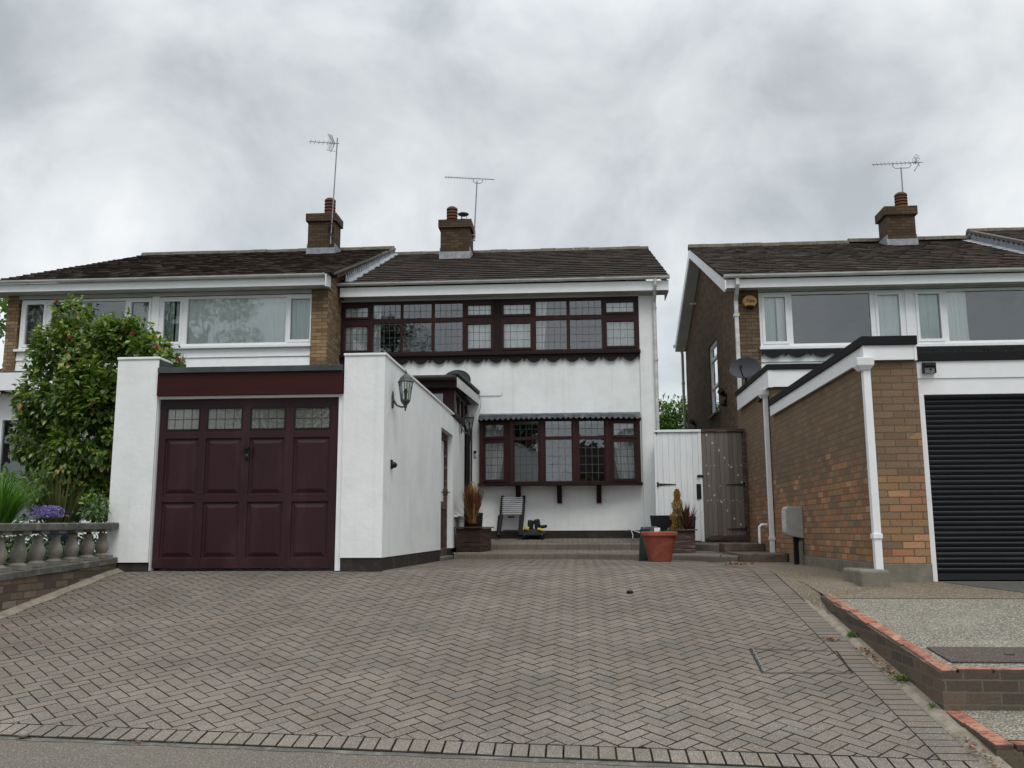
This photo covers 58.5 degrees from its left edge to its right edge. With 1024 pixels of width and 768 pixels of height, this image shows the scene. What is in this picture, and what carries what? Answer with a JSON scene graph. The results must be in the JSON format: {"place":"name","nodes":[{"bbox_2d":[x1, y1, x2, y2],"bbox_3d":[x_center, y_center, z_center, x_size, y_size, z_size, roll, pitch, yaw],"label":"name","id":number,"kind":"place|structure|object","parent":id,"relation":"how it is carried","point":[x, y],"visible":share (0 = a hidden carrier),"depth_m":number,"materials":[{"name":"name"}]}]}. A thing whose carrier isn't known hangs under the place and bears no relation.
{"place":"outdoors","nodes":[
{"label":"outdoors","id":0,"kind":"place"},
{"bbox_2d":[0,464,27,492],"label":"garden plant","id":1,"kind":"object","parent":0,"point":[7,470],"visible":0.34,"depth_m":11.00,"materials":[{"name":"green plant"}]},
{"bbox_2d":[0,739,684,767],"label":"pavement","id":2,"kind":"structure","parent":0,"point":[14,753],"depth_m":5.17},
{"bbox_2d":[0,736,761,767],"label":"edging strip","id":3,"kind":"object","parent":2,"relation":"on","point":[377,753],"visible":1,"depth_m":5.28,"materials":[{"name":"brick"}]},
{"bbox_2d":[18,731,29,737],"bbox_3d":[-2.994,2.149,5.613,0.064,0.037,0.057,5,-10,-28],"label":"pebble","id":4,"kind":"object","parent":3,"relation":"on","point":[23,734],"visible":1,"depth_m":5.59,"materials":[{"name":"stone"}]},
{"bbox_2d":[0,559,987,767],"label":"driveway","id":5,"kind":"structure","parent":0,"point":[505,655],"depth_m":6.90,"materials":[{"name":"brick"}]},
{"bbox_2d":[0,561,947,767],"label":"joint moss","id":6,"kind":"object","parent":5,"relation":"on","point":[575,694],"visible":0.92,"depth_m":5.46,"materials":[{"name":"green plant"}]},
{"bbox_2d":[639,529,649,560],"bbox_3d":[2.173,2.640,15.006,0.208,0.518,0.295,-1,-9,4],"label":"green panel","id":7,"kind":"object","parent":5,"relation":"on","point":[643,556],"visible":0.53,"depth_m":14.94,"materials":[{"name":"plastic"}]},
{"bbox_2d":[641,531,677,561],"bbox_3d":[2.322,2.557,14.399,0.579,0.466,0.579,-1,-9,4],"label":"terracotta pot","id":8,"kind":"object","parent":5,"relation":"on","point":[659,546],"visible":0.99,"depth_m":14.21,"materials":[{"name":"ceramic"}]},
{"bbox_2d":[722,561,753,564],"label":"leaf litter","id":9,"kind":"object","parent":5,"relation":"on","point":[739,563],"visible":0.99,"depth_m":12.61,"materials":[{"name":"brown plant"}]},
{"bbox_2d":[749,648,852,672],"bbox_3d":[2.182,2.091,6.931,0.697,0.095,0.624,-1,-9,4],"label":"inspection cover","id":10,"kind":"object","parent":5,"relation":"on","point":[791,672],"visible":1,"depth_m":6.83,"materials":[{"name":"grey metal"}]},
{"bbox_2d":[0,0,1023,417],"label":"sky","id":11,"kind":"structure","parent":0,"point":[129,128],"materials":[{"name":"grey"}]},
{"bbox_2d":[227,555,821,759],"bbox_3d":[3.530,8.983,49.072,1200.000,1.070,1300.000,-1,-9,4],"label":"ground","id":12,"kind":"structure","parent":0,"point":[546,749],"depth_m":5.42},
{"bbox_2d":[0,298,7,370],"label":"garden tree","id":13,"kind":"object","parent":12,"relation":"on","point":[3,304],"visible":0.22,"depth_m":27.70,"materials":[{"name":"green plant"}]},
{"bbox_2d":[0,522,123,618],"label":"stone balustrade","id":14,"kind":"object","parent":12,"relation":"on","point":[36,580],"visible":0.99,"depth_m":9.55,"materials":[{"name":"stone"}]},
{"bbox_2d":[76,489,111,522],"bbox_3d":[-4.941,1.466,10.823,0.397,0.452,0.402,5,-11,-30],"label":"garden plant","id":15,"kind":"object","parent":14,"relation":"on","point":[99,512],"visible":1,"depth_m":10.80,"materials":[{"name":"green plant"}]},
{"bbox_2d":[0,197,397,551],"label":"tan brick house","id":16,"kind":"structure","parent":12,"relation":"on","point":[318,269],"depth_m":19.27,"materials":[{"name":"brick"}]},
{"bbox_2d":[26,305,43,344],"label":"curtain","id":17,"kind":"object","parent":16,"relation":"hanging from","point":[36,312],"visible":0.3,"depth_m":19.69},
{"bbox_2d":[18,298,152,348],"bbox_3d":[-9.017,-1.272,19.391,2.884,1.070,0.098,-1,-9,4],"label":"window","id":18,"kind":"structure","parent":16,"relation":"in","point":[47,315],"depth_m":19.43,"materials":[{"name":"white plastic"}]},
{"bbox_2d":[133,303,148,337],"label":"curtain","id":19,"kind":"object","parent":16,"relation":"hanging from","point":[141,310],"visible":0.22,"depth_m":19.55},
{"bbox_2d":[164,302,174,341],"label":"curtain","id":20,"kind":"object","parent":16,"relation":"hanging from","point":[169,319],"visible":0.74,"depth_m":19.44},
{"bbox_2d":[175,302,179,341],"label":"curtain","id":21,"kind":"object","parent":16,"relation":"hanging from","point":[177,323],"visible":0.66,"depth_m":19.39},
{"bbox_2d":[158,294,311,345],"bbox_3d":[-5.767,-1.322,19.167,3.328,1.070,0.098,-1,-9,4],"label":"window","id":22,"kind":"structure","parent":16,"relation":"in","point":[184,301],"depth_m":19.18,"materials":[{"name":"white plastic"}]},
{"bbox_2d":[187,298,286,343],"bbox_3d":[-5.752,-1.313,19.225,2.247,1.050,0.073,-1,-9,4],"label":"curtain","id":23,"kind":"object","parent":16,"relation":"hanging from","point":[259,320],"visible":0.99,"depth_m":19.23,"materials":[{"name":"fabric"}]},
{"bbox_2d":[291,299,310,338],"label":"curtain","id":24,"kind":"object","parent":16,"relation":"hanging from","point":[300,318],"visible":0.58,"depth_m":19.24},
{"bbox_2d":[309,134,338,243],"bbox_3d":[-5.014,-5.198,24.266,0.775,3.042,0.426,2,-9,-14],"label":"tv aerial","id":25,"kind":"object","parent":16,"relation":"attached to","point":[331,231],"visible":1,"depth_m":24.36,"materials":[{"name":"metal"}]},
{"bbox_2d":[107,353,479,571],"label":"rendered garage","id":26,"kind":"structure","parent":12,"relation":"on","point":[284,467],"depth_m":11.13,"materials":[{"name":"white paint"}]},
{"bbox_2d":[175,354,185,366],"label":"roof grass","id":27,"kind":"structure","parent":26,"relation":"on","point":[180,363],"depth_m":11.59,"materials":[{"name":"green plant"}]},
{"bbox_2d":[152,398,338,567],"bbox_3d":[-3.221,1.188,11.074,2.232,2.040,0.085,-1,-9,4],"label":"garage door","id":28,"kind":"structure","parent":26,"relation":"in","point":[246,496],"depth_m":11.07,"materials":[{"name":"brown wood"}]},
{"bbox_2d":[390,460,396,468],"bbox_3d":[-1.465,0.999,11.373,0.077,0.115,0.080,-1,-9,4],"label":"wall sensor","id":29,"kind":"object","parent":26,"relation":"attached to","point":[393,465],"depth_m":11.34,"materials":[{"name":"black plastic"}]},
{"bbox_2d":[391,371,413,410],"bbox_3d":[-1.372,0.079,11.522,0.272,0.530,0.197,-4,-10,24],"label":"wall lantern","id":30,"kind":"object","parent":26,"relation":"attached to","point":[405,378],"depth_m":11.47,"materials":[{"name":"metal"}]},
{"bbox_2d":[440,431,449,555],"bbox_3d":[-1.251,1.943,16.251,0.124,2.199,1.475,-1,-9,4],"label":"personnel door","id":31,"kind":"structure","parent":26,"relation":"in","point":[444,438],"depth_m":16.72,"materials":[{"name":"brown wood"}]},
{"bbox_2d":[446,370,470,381],"bbox_3d":[-1.198,-0.062,19.061,0.524,0.519,0.507,8,-12,-40],"label":"satellite dish","id":32,"kind":"object","parent":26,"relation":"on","point":[466,375],"visible":0.08,"depth_m":19.17,"materials":[{"name":"grey metal"}]},
{"bbox_2d":[461,410,473,435],"bbox_3d":[-0.879,0.767,18.127,0.267,0.519,0.193,-4,-10,24],"label":"wall lantern","id":33,"kind":"object","parent":26,"relation":"attached to","point":[469,415],"depth_m":18.08,"materials":[{"name":"metal"}]},
{"bbox_2d":[464,426,473,526],"bbox_3d":[-0.957,2.066,19.041,0.342,2.320,0.546,-1,-9,4],"label":"porch door","id":34,"kind":"structure","parent":26,"relation":"in","point":[469,437],"depth_m":18.89,"materials":[{"name":"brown wood"}]},
{"bbox_2d":[337,206,669,538],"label":"rendered house","id":35,"kind":"structure","parent":12,"relation":"on","point":[567,397],"depth_m":19.63,"materials":[{"name":"white paint"}]},
{"bbox_2d":[345,308,367,350],"bbox_3d":[-3.401,-1.182,20.131,0.566,1.160,0.064,-1,-9,4],"label":"curtain","id":36,"kind":"object","parent":35,"relation":"hanging from","point":[361,344],"visible":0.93,"depth_m":20.12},
{"bbox_2d":[373,306,380,351],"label":"curtain","id":37,"kind":"object","parent":35,"relation":"hanging from","point":[377,312],"visible":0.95,"depth_m":20.10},
{"bbox_2d":[445,176,494,240],"bbox_3d":[-1.125,-4.681,24.287,1.331,1.847,0.056,-1,-9,4],"label":"tv aerial","id":38,"kind":"object","parent":35,"relation":"attached to","point":[468,178],"visible":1,"depth_m":24.36,"materials":[{"name":"metal"}]},
{"bbox_2d":[468,306,490,347],"bbox_3d":[-0.712,-1.223,19.945,0.599,1.160,0.064,-1,-9,4],"label":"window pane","id":39,"kind":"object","parent":35,"relation":"hanging from","point":[485,329],"visible":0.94,"depth_m":19.93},
{"bbox_2d":[340,296,639,354],"bbox_3d":[-0.524,-1.251,19.841,6.504,1.180,0.108,-1,-9,4],"label":"window","id":40,"kind":"structure","parent":35,"relation":"in","point":[605,317],"depth_m":19.81,"materials":[{"name":"brown wood"}]},
{"bbox_2d":[486,425,502,479],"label":"curtain","id":41,"kind":"object","parent":35,"relation":"hanging from","point":[491,456],"visible":0.6,"depth_m":19.50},
{"bbox_2d":[483,421,509,483],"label":"bow window","id":42,"kind":"structure","parent":35,"relation":"in","point":[505,439],"depth_m":19.17,"materials":[{"name":"brown wood"}]},
{"bbox_2d":[504,305,529,347],"bbox_3d":[0.122,-1.236,19.888,0.639,1.160,0.066,-1,-9,4],"label":"curtain","id":43,"kind":"object","parent":35,"relation":"hanging from","point":[518,339],"visible":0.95,"depth_m":19.88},
{"bbox_2d":[513,420,540,482],"bbox_3d":[0.316,1.408,19.076,0.643,1.300,0.070,-2,-9,10],"label":"bow window","id":44,"kind":"structure","parent":35,"relation":"in","point":[514,438],"depth_m":19.05,"materials":[{"name":"brown wood"}]},
{"bbox_2d":[536,302,546,349],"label":"curtain","id":45,"kind":"object","parent":35,"relation":"hanging from","point":[540,330],"visible":0.73,"depth_m":19.96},
{"bbox_2d":[544,420,572,482],"bbox_3d":[0.961,1.393,18.999,0.665,1.300,0.070,-1,-9,4],"label":"bow window","id":46,"kind":"structure","parent":35,"relation":"in","point":[558,437],"depth_m":18.99,"materials":[{"name":"brown wood"}]},
{"bbox_2d":[576,420,605,481],"bbox_3d":[1.631,1.388,18.985,0.683,1.300,0.070,0,-9,-1],"label":"bow window","id":47,"kind":"structure","parent":35,"relation":"in","point":[578,437],"depth_m":18.98,"materials":[{"name":"brown wood"}]},
{"bbox_2d":[606,303,633,345],"bbox_3d":[2.328,-1.270,19.735,0.650,1.160,0.065,-1,-9,4],"label":"curtain","id":48,"kind":"object","parent":35,"relation":"hanging from","point":[623,325],"visible":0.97,"depth_m":19.72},
{"bbox_2d":[608,420,637,481],"bbox_3d":[2.304,1.391,19.026,0.673,1.300,0.088,1,-9,-7],"label":"bow window","id":49,"kind":"structure","parent":35,"relation":"in","point":[613,438],"depth_m":19.01,"materials":[{"name":"brown wood"}]},
{"bbox_2d":[614,423,634,478],"bbox_3d":[2.325,1.444,19.320,0.570,1.270,0.090,-1,-9,4],"label":"curtain","id":50,"kind":"object","parent":35,"relation":"hanging from","point":[625,463],"visible":0.5,"depth_m":19.32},
{"bbox_2d":[654,429,704,541],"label":"white gate","id":51,"kind":"structure","parent":35,"relation":"attached to","point":[677,459],"depth_m":16.73,"materials":[{"name":"paint"}]},
{"bbox_2d":[454,538,738,561],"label":"front steps","id":52,"kind":"structure","parent":12,"relation":"on","point":[584,548],"depth_m":16.63,"materials":[{"name":"concrete"}]},
{"bbox_2d":[454,527,493,550],"bbox_3d":[-0.718,2.904,17.150,0.570,0.447,0.570,-4,-10,24],"label":"wooden planter","id":53,"kind":"object","parent":52,"relation":"on","point":[473,539],"visible":1,"depth_m":16.95,"materials":[{"name":"brown wood"}]},
{"bbox_2d":[454,482,486,526],"bbox_3d":[-0.779,2.295,17.205,1.038,0.944,0.756,5,-11,-30],"label":"cordyline","id":54,"kind":"object","parent":53,"relation":"in","point":[472,499],"visible":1,"depth_m":17.10,"materials":[{"name":"brown plant"}]},
{"bbox_2d":[464,513,482,526],"bbox_3d":[-0.744,2.834,17.590,0.359,0.702,0.359,0,-9,-5],"label":"tall planter","id":55,"kind":"object","parent":53,"relation":"on","point":[479,521],"visible":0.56,"depth_m":17.46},
{"bbox_2d":[496,495,524,536],"bbox_3d":[-0.022,2.719,18.875,0.581,0.844,0.412,-1,-9,4],"label":"telescopic ladder","id":56,"kind":"object","parent":52,"relation":"on","point":[500,519],"visible":1,"depth_m":18.88,"materials":[{"name":"metal"}]},
{"bbox_2d":[522,519,546,538],"bbox_3d":[0.463,2.977,18.773,0.524,0.414,0.436,-1,-9,4],"label":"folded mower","id":57,"kind":"object","parent":52,"relation":"on","point":[528,530],"visible":1,"depth_m":18.64,"materials":[{"name":"black plastic"}]},
{"bbox_2d":[641,526,656,531],"bbox_3d":[2.307,2.630,15.363,0.251,0.470,0.380,-1,-9,4],"label":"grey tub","id":58,"kind":"object","parent":52,"relation":"on","point":[651,528],"visible":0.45,"depth_m":15.21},
{"bbox_2d":[650,515,672,530],"bbox_3d":[2.684,2.645,16.238,0.379,0.616,0.379,-4,-10,21],"label":"tall planter","id":59,"kind":"object","parent":52,"relation":"on","point":[663,522],"visible":0.45,"depth_m":16.09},
{"bbox_2d":[666,529,697,552],"bbox_3d":[2.890,2.666,15.560,0.477,0.388,0.477,-1,-9,4],"label":"wooden planter","id":60,"kind":"object","parent":52,"relation":"on","point":[684,541],"visible":0.64,"depth_m":15.36,"materials":[{"name":"brown wood"}]},
{"bbox_2d":[668,489,684,528],"bbox_3d":[2.848,2.184,15.726,0.316,0.780,0.324,-7,-11,34],"label":"gold conifer","id":61,"kind":"object","parent":60,"relation":"on","point":[677,496],"visible":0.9,"depth_m":15.70,"materials":[{"name":"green plant"}]},
{"bbox_2d":[673,503,703,530],"bbox_3d":[3.015,2.287,15.592,0.640,0.573,0.597,2,-9,-11],"label":"cordyline","id":62,"kind":"object","parent":60,"relation":"in","point":[686,521],"visible":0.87,"depth_m":15.49,"materials":[{"name":"red plant"}]},
{"bbox_2d":[673,516,695,530],"bbox_3d":[3.031,2.634,16.113,0.359,0.595,0.359,0,-9,-2],"label":"tall planter","id":63,"kind":"object","parent":52,"relation":"on","point":[693,526],"visible":0.12,"depth_m":15.97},
{"bbox_2d":[659,393,687,432],"bbox_3d":[5.519,2.705,29.640,5.831,4.932,1.342,-1,-9,4],"label":"garden hedge","id":64,"kind":"object","parent":12,"relation":"on","point":[667,409],"visible":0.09,"depth_m":29.71,"materials":[{"name":"green plant"}]},
{"bbox_2d":[695,542,787,561],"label":"gate steps","id":65,"kind":"structure","parent":12,"relation":"on","point":[749,552],"depth_m":14.40,"materials":[{"name":"concrete"}]},
{"bbox_2d":[758,523,767,542],"bbox_3d":[4.077,2.426,14.865,0.154,0.321,0.048,-1,-9,4],"label":"overflow pipe","id":66,"kind":"object","parent":65,"relation":"on","point":[759,531],"visible":1,"depth_m":14.86,"materials":[{"name":"white plastic"}]},
{"bbox_2d":[735,363,820,552],"bbox_3d":[6.591,1.355,15.639,5.050,2.940,3.234,-1,-9,4],"label":"brick side extension","id":67,"kind":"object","parent":12,"relation":"on","point":[766,383],"visible":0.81,"depth_m":15.16,"materials":[{"name":"brick"}]},
{"bbox_2d":[701,429,749,541],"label":"weathered gate","id":68,"kind":"structure","parent":67,"relation":"attached to","point":[725,498],"depth_m":16.64,"materials":[{"name":"brown wood"}]},
{"bbox_2d":[729,357,759,382],"bbox_3d":[4.321,-0.207,17.014,0.472,0.600,0.653,1,-9,-11],"label":"satellite dish","id":69,"kind":"object","parent":67,"relation":"on","point":[745,367],"visible":0.96,"depth_m":17.03,"materials":[{"name":"grey metal"}]},
{"bbox_2d":[673,192,1023,554],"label":"brown brick house","id":70,"kind":"structure","parent":12,"relation":"on","point":[829,292],"depth_m":19.22,"materials":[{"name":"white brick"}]},
{"bbox_2d":[689,419,695,428],"bbox_3d":[4.840,1.115,24.389,0.243,0.390,0.148,5,-10,-29],"label":"security light","id":71,"kind":"object","parent":70,"relation":"attached to","point":[691,421],"visible":0.72,"depth_m":24.37,"materials":[{"name":"black plastic"}]},
{"bbox_2d":[708,340,719,419],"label":"stair window","id":72,"kind":"structure","parent":70,"relation":"in","point":[713,349],"depth_m":21.45,"materials":[{"name":"white plastic"}]},
{"bbox_2d":[717,388,726,406],"bbox_3d":[4.481,0.280,19.384,0.243,0.390,0.148,5,-10,-29],"label":"security light","id":73,"kind":"object","parent":70,"relation":"attached to","point":[720,391],"visible":1,"depth_m":19.36,"materials":[{"name":"black plastic"}]},
{"bbox_2d":[742,295,756,308],"bbox_3d":[4.638,-1.603,17.867,0.275,0.259,0.156,-1,-9,4],"label":"alarm box","id":74,"kind":"object","parent":70,"relation":"attached to","point":[749,301],"visible":1,"depth_m":17.82,"materials":[{"name":"yellow plastic"}]},
{"bbox_2d":[764,298,775,341],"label":"curtain","id":75,"kind":"object","parent":70,"relation":"hanging from","point":[770,328],"visible":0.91,"depth_m":17.95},
{"bbox_2d":[776,298,785,340],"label":"curtain","id":76,"kind":"object","parent":70,"relation":"hanging from","point":[781,329],"visible":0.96,"depth_m":17.94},
{"bbox_2d":[758,290,906,345],"bbox_3d":[6.215,-1.269,17.782,2.778,1.085,0.098,-1,-9,4],"label":"window","id":77,"kind":"structure","parent":70,"relation":"in","point":[872,294],"depth_m":17.76,"materials":[{"name":"white plastic"}]},
{"bbox_2d":[877,295,899,335],"bbox_3d":[7.298,-1.274,17.796,0.507,1.050,0.075,-1,-9,4],"label":"curtain","id":78,"kind":"object","parent":70,"relation":"hanging from","point":[888,315],"visible":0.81,"depth_m":17.80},
{"bbox_2d":[872,154,922,191],"bbox_3d":[9.493,-5.136,22.483,1.225,1.086,0.112,-1,-9,4],"label":"tv aerial","id":79,"kind":"object","parent":70,"relation":"attached to","point":[900,168],"visible":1,"depth_m":22.50,"materials":[{"name":"metal"}]},
{"bbox_2d":[918,294,940,338],"bbox_3d":[8.054,-1.285,17.744,0.523,1.050,0.073,-1,-9,4],"label":"curtain","id":80,"kind":"object","parent":70,"relation":"hanging from","point":[929,317],"visible":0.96,"depth_m":17.74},
{"bbox_2d":[946,292,969,340],"bbox_3d":[8.584,-1.293,17.707,0.446,1.050,0.075,-1,-9,4],"label":"curtain","id":81,"kind":"object","parent":70,"relation":"hanging from","point":[957,317],"visible":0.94,"depth_m":17.70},
{"bbox_2d":[911,287,1023,343],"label":"window","id":82,"kind":"structure","parent":70,"relation":"in","point":[941,293],"depth_m":17.62,"materials":[{"name":"white plastic"}]},
{"bbox_2d":[843,568,889,586],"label":"concrete block","id":83,"kind":"structure","parent":12,"relation":"on","point":[866,577],"depth_m":9.08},
{"bbox_2d":[768,335,1023,582],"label":"brick garage","id":84,"kind":"structure","parent":12,"relation":"on","point":[895,462],"depth_m":9.67,"materials":[{"name":"brick"}]},
{"bbox_2d":[781,506,803,564],"bbox_3d":[3.897,2.119,12.692,0.236,0.827,0.260,-1,-9,4],"label":"meter box","id":85,"kind":"object","parent":84,"relation":"attached to","point":[792,521],"visible":0.81,"depth_m":12.60,"materials":[{"name":"plastic"}]},
{"bbox_2d":[781,510,785,531],"bbox_3d":[3.782,1.908,12.734,0.007,0.295,0.220,-1,-9,4],"label":"door","id":86,"kind":"structure","parent":85,"relation":"in","point":[783,511],"depth_m":12.73,"materials":[{"name":"plastic"}]},
{"bbox_2d":[922,362,936,373],"bbox_3d":[4.430,-0.175,9.717,0.126,0.122,0.069,-1,-9,4],"label":"flood light","id":87,"kind":"object","parent":84,"relation":"attached to","point":[930,365],"visible":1,"depth_m":9.70,"materials":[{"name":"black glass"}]},
{"bbox_2d":[805,600,1011,767],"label":"cement channel","id":88,"kind":"object","parent":12,"relation":"on","point":[944,720],"visible":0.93,"depth_m":5.97,"materials":[{"name":"concrete"}]},
{"bbox_2d":[847,630,857,637],"bbox_3d":[2.813,2.078,7.553,0.116,0.091,0.117,9,-13,-44],"label":"weed","id":89,"kind":"object","parent":88,"relation":"on","point":[852,633],"visible":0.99,"depth_m":7.54,"materials":[{"name":"green plant"}]},
{"bbox_2d":[860,646,909,683],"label":"leaf litter","id":90,"kind":"object","parent":88,"relation":"on","point":[891,671],"visible":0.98,"depth_m":6.73,"materials":[{"name":"brown plant"}]},
{"bbox_2d":[887,672,909,682],"bbox_3d":[2.718,2.074,6.420,0.176,0.116,0.149,-5,-11,30],"label":"weed","id":91,"kind":"object","parent":88,"relation":"on","point":[900,676],"visible":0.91,"depth_m":6.40,"materials":[{"name":"green plant"}]},
{"bbox_2d":[957,737,1002,767],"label":"leaf litter","id":92,"kind":"object","parent":88,"relation":"on","point":[974,745],"visible":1,"depth_m":5.13,"materials":[{"name":"brown plant"}]},
{"bbox_2d":[820,593,1023,713],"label":"brick kerb wall","id":93,"kind":"structure","parent":12,"relation":"on","point":[943,686],"depth_m":5.87,"materials":[{"name":"brick"}]},
{"bbox_2d":[838,598,1023,669],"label":"aggregate slab","id":94,"kind":"structure","parent":93,"relation":"on","point":[923,623],"depth_m":7.39,"materials":[{"name":"gravel"}]},
{"bbox_2d":[926,647,1023,662],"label":"cover plate","id":95,"kind":"object","parent":94,"relation":"on","point":[983,654],"visible":1,"depth_m":6.19,"materials":[{"name":"metal"}]},
{"bbox_2d":[946,582,1023,591],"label":"asphalt strip","id":96,"kind":"object","parent":94,"relation":"on","point":[1015,586],"visible":1,"depth_m":9.07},
{"bbox_2d":[945,711,1023,767],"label":"brick kerb","id":97,"kind":"structure","parent":12,"relation":"on","point":[1010,753],"depth_m":5.15,"materials":[{"name":"brick"}]},
{"bbox_2d":[961,710,1023,739],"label":"slab","id":98,"kind":"structure","parent":97,"relation":"on","point":[1008,725],"depth_m":5.52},
{"bbox_2d":[953,227,1023,273],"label":"stepped roof house","id":99,"kind":"structure","parent":12,"relation":"on","point":[1008,239],"depth_m":21.38,"materials":[{"name":"tile"}]},
{"bbox_2d":[724,561,829,613],"bbox_3d":[3.072,2.386,11.084,0.123,0.321,5.520,-1,-9,4],"label":"apron edge","id":100,"kind":"object","parent":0,"point":[804,591],"visible":0.75,"depth_m":9.23,"materials":[{"name":"grey concrete"}]},
{"bbox_2d":[741,562,843,582],"bbox_3d":[3.592,2.348,11.524,0.895,0.071,4.250,-1,-9,4],"label":"side apron","id":101,"kind":"object","parent":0,"point":[805,572],"visible":0.74,"depth_m":10.87,"materials":[{"name":"grey concrete"}]},
{"bbox_2d":[802,581,1023,597],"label":"concrete apron","id":102,"kind":"object","parent":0,"point":[849,589],"visible":0.91,"depth_m":8.82,"materials":[{"name":"concrete"}]},
{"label":"garden soil","id":103,"kind":"structure","parent":0,"visible":0},
{"bbox_2d":[18,461,53,511],"bbox_3d":[-5.767,1.256,11.088,0.486,0.660,0.405,-1,-9,4],"label":"garden plant","id":104,"kind":"object","parent":103,"relation":"on","point":[39,484],"visible":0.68,"depth_m":11.04,"materials":[{"name":"green plant"}]},
{"bbox_2d":[0,509,106,564],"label":"ground cover plants","id":105,"kind":"object","parent":103,"relation":"on","point":[9,541],"visible":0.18,"depth_m":11.05,"materials":[{"name":"green plant"}]},
{"bbox_2d":[0,470,45,522],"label":"grass tuft","id":106,"kind":"object","parent":105,"relation":"on","point":[11,502],"visible":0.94,"depth_m":10.00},
{"bbox_2d":[21,505,72,518],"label":"purple flowers","id":107,"kind":"object","parent":105,"relation":"on","point":[49,512],"visible":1,"depth_m":10.35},
{"bbox_2d":[47,533,66,544],"bbox_3d":[-5.297,1.787,10.652,0.230,0.160,0.230,-1,-9,4],"label":"blue pot","id":108,"kind":"object","parent":105,"relation":"on","point":[63,537],"visible":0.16,"depth_m":10.60,"materials":[{"name":"ceramic"}]},
{"bbox_2d":[22,468,102,533],"bbox_3d":[-5.571,1.456,11.364,1.177,0.799,1.286,-1,-9,4],"label":"strappy plant","id":109,"kind":"object","parent":105,"relation":"on","point":[68,505],"visible":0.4,"depth_m":11.18,"materials":[{"name":"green plant"}]},
{"bbox_2d":[4,292,185,553],"bbox_3d":[-5.443,0.535,12.011,2.652,3.728,1.328,-3,-9,15],"label":"camellia bush","id":110,"kind":"object","parent":103,"relation":"on","point":[82,399],"visible":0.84,"depth_m":11.89,"materials":[{"name":"green plant"}]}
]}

